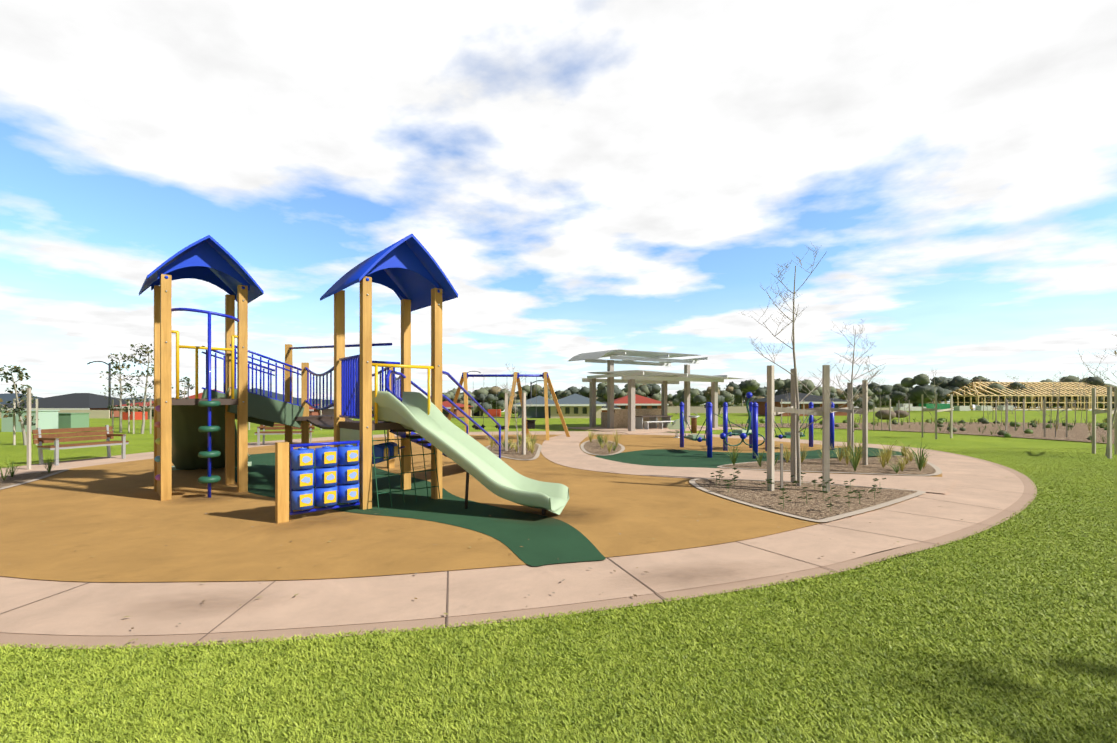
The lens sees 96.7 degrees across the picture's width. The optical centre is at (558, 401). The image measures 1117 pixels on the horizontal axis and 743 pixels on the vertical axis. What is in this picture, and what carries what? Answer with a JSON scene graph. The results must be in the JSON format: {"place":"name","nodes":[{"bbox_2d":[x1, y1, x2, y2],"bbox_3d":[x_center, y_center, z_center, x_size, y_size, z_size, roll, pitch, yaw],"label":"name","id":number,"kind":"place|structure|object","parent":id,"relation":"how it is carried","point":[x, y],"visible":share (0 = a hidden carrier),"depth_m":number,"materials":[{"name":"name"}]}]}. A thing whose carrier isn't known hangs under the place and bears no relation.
{"place":"outdoors","nodes":[
{"label":"outdoors","id":0,"kind":"place"},
{"bbox_2d":[115,589,292,618],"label":"fallen leaves","id":1,"kind":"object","parent":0,"point":[198,603],"depth_m":3.63,"materials":[{"name":"brown plant"}]},
{"bbox_2d":[0,431,1023,635],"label":"field path","id":2,"kind":"structure","parent":0,"point":[91,609],"depth_m":4.06,"materials":[{"name":"concrete"}]},
{"bbox_2d":[32,425,128,465],"bbox_3d":[-11.877,1.067,12.402,0.660,0.887,1.669,0,0,15],"label":"bench","id":3,"kind":"object","parent":2,"relation":"on","point":[40,437],"visible":0.9,"depth_m":12.32,"materials":[{"name":"brown wood"}]},
{"bbox_2d":[0,435,941,581],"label":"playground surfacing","id":4,"kind":"structure","parent":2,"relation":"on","point":[82,511],"depth_m":5.96,"materials":[{"name":"orange rubber"}]},
{"bbox_2d":[0,469,69,489],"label":"bed kerb","id":5,"kind":"structure","parent":4,"relation":"on","point":[48,475],"depth_m":9.51,"materials":[{"name":"grey concrete"}]},
{"bbox_2d":[0,469,65,487],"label":"bed mulch","id":6,"kind":"object","parent":5,"relation":"on","point":[14,479],"visible":1,"depth_m":9.47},
{"bbox_2d":[170,493,240,503],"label":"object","id":7,"kind":"object","parent":4,"relation":"on","point":[203,498],"visible":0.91,"depth_m":7.56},
{"bbox_2d":[255,422,314,445],"bbox_3d":[-9.528,1.067,17.338,1.744,0.887,0.660,0,0,-14],"label":"bench","id":8,"kind":"object","parent":4,"relation":"on","point":[258,433],"visible":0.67,"depth_m":17.31,"materials":[{"name":"brown wood"}]},
{"bbox_2d":[250,508,382,534],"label":"fallen leaves","id":9,"kind":"object","parent":4,"relation":"on","point":[316,524],"visible":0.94,"depth_m":6.06,"materials":[{"name":"brown plant"}]},
{"bbox_2d":[139,234,568,522],"bbox_3d":[-4.212,-0.520,9.052,8.818,4.108,5.953,0,0,1],"label":"play structure","id":10,"kind":"object","parent":4,"relation":"on","point":[203,432],"visible":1,"depth_m":7.59,"materials":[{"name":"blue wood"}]},
{"bbox_2d":[235,450,605,565],"bbox_3d":[-4.249,1.486,9.359,2.954,0.001,13.148,0,0,-38],"label":"rubber ground surface","id":11,"kind":"object","parent":4,"relation":"on","point":[556,541],"visible":0.54,"depth_m":6.47,"materials":[{"name":"rubber"}]},
{"bbox_2d":[0,426,931,508],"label":"bed plants","id":12,"kind":"object","parent":4,"relation":"on","point":[921,462],"visible":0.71,"depth_m":11.09,"materials":[{"name":"green plant"}]},
{"bbox_2d":[447,372,569,440],"bbox_3d":[-2.246,0.202,19.947,5.462,2.798,2.133,0,0,1],"label":"swing set","id":13,"kind":"object","parent":4,"relation":"on","point":[516,376],"visible":0.83,"depth_m":19.90,"materials":[{"name":"blue paint"}]},
{"bbox_2d":[486,443,541,459],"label":"bed kerb","id":14,"kind":"structure","parent":4,"relation":"on","point":[537,452],"depth_m":13.68,"materials":[{"name":"grey concrete"}]},
{"bbox_2d":[488,443,538,458],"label":"bed mulch","id":15,"kind":"object","parent":14,"relation":"on","point":[511,453],"visible":0.75,"depth_m":14.29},
{"bbox_2d":[491,506,625,525],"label":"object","id":16,"kind":"object","parent":4,"relation":"on","point":[550,513],"visible":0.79,"depth_m":6.43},
{"bbox_2d":[580,439,624,454],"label":"bed kerb","id":17,"kind":"structure","parent":4,"relation":"on","point":[585,451],"depth_m":15.25,"materials":[{"name":"grey concrete"}]},
{"bbox_2d":[584,439,620,454],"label":"bed mulch","id":18,"kind":"object","parent":17,"relation":"on","point":[593,446],"visible":0.77,"depth_m":15.51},
{"bbox_2d":[666,413,699,437],"bbox_3d":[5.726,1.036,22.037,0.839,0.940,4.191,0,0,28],"label":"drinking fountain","id":19,"kind":"object","parent":4,"relation":"on","point":[675,424],"visible":0.98,"depth_m":20.48,"materials":[{"name":"brown wood"}]},
{"bbox_2d":[595,447,901,467],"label":"rubber surfacing","id":20,"kind":"structure","parent":4,"relation":"on","point":[674,458],"depth_m":13.16,"materials":[{"name":"rubber"}]},
{"bbox_2d":[680,392,834,458],"bbox_3d":[6.159,0.622,14.845,4.676,1.770,3.962,0,0,1],"label":"play equipment","id":21,"kind":"object","parent":4,"relation":"on","point":[751,431],"visible":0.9,"depth_m":14.87,"materials":[{"name":"blue paint"}]},
{"bbox_2d":[689,478,925,521],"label":"bed kerb","id":22,"kind":"structure","parent":4,"relation":"on","point":[843,515],"depth_m":7.11,"materials":[{"name":"grey concrete"}]},
{"bbox_2d":[695,479,916,518],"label":"bed mulch","id":23,"kind":"object","parent":22,"relation":"on","point":[756,492],"visible":0.79,"depth_m":7.76,"materials":[{"name":"brown wood"}]},
{"bbox_2d":[27,241,1116,491],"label":"young trees","id":24,"kind":"object","parent":23,"relation":"on","point":[823,411],"visible":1,"depth_m":11.13,"materials":[{"name":"brown plant"}]},
{"bbox_2d":[717,455,941,475],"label":"bed kerb","id":25,"kind":"structure","parent":4,"relation":"on","point":[938,470],"depth_m":10.46,"materials":[{"name":"grey concrete"}]},
{"bbox_2d":[722,455,935,474],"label":"bed mulch","id":26,"kind":"object","parent":25,"relation":"on","point":[874,465],"visible":0.54,"depth_m":11.22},
{"bbox_2d":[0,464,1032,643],"bbox_3d":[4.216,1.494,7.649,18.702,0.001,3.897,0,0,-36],"label":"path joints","id":27,"kind":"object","parent":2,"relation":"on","point":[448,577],"visible":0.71,"depth_m":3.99,"materials":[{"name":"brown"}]},
{"bbox_2d":[43,461,1007,641],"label":"litter","id":28,"kind":"object","parent":2,"relation":"on","point":[470,547],"visible":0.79,"depth_m":4.42,"materials":[{"name":"brown plant"}]},
{"bbox_2d":[0,361,1113,431],"bbox_3d":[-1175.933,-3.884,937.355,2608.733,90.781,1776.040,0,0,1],"label":"houses","id":29,"kind":"structure","parent":0,"point":[75,410],"depth_m":67.70,"materials":[{"name":"beige"}]},
{"bbox_2d":[0,410,1116,742],"bbox_3d":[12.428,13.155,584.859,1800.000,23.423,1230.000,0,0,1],"label":"lawn","id":30,"kind":"structure","parent":0,"point":[140,440],"depth_m":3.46,"materials":[{"name":"green plant"}]},
{"bbox_2d":[0,431,1036,648],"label":"path edge","id":31,"kind":"object","parent":30,"relation":"on","point":[46,640],"visible":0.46,"depth_m":3.50,"materials":[{"name":"concrete"}]},
{"bbox_2d":[0,343,1116,444],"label":"tree line","id":32,"kind":"object","parent":30,"relation":"on","point":[732,393],"visible":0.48,"depth_m":87.36,"materials":[{"name":"green plant"}]},
{"bbox_2d":[567,349,745,432],"bbox_3d":[5.226,-0.649,27.897,8.500,4.312,6.400,0,0,-31],"label":"shelter","id":33,"kind":"object","parent":30,"relation":"on","point":[631,419],"visible":0.96,"depth_m":27.33,"materials":[{"name":"white metal"}]},
{"bbox_2d":[718,422,1113,443],"bbox_3d":[33.723,1.476,23.099,48.173,0.001,25.100,0,0,1],"label":"bed","id":34,"kind":"object","parent":30,"relation":"on","point":[1080,432],"visible":0.71,"depth_m":26.10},
{"bbox_2d":[735,416,1113,441],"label":"bed plants","id":35,"kind":"object","parent":30,"relation":"on","point":[982,420],"visible":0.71,"depth_m":29.11,"materials":[{"name":"green plant"}]},
{"bbox_2d":[0,0,1116,411],"label":"sky","id":36,"kind":"structure","parent":0,"point":[584,176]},
{"bbox_2d":[619,561,773,589],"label":"fallen leaves","id":37,"kind":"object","parent":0,"point":[692,576],"depth_m":4.24,"materials":[{"name":"brown plant"}]},
{"bbox_2d":[541,431,956,493],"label":"cross path","id":38,"kind":"structure","parent":0,"point":[564,450],"depth_m":10.35,"materials":[{"name":"concrete"}]}
]}

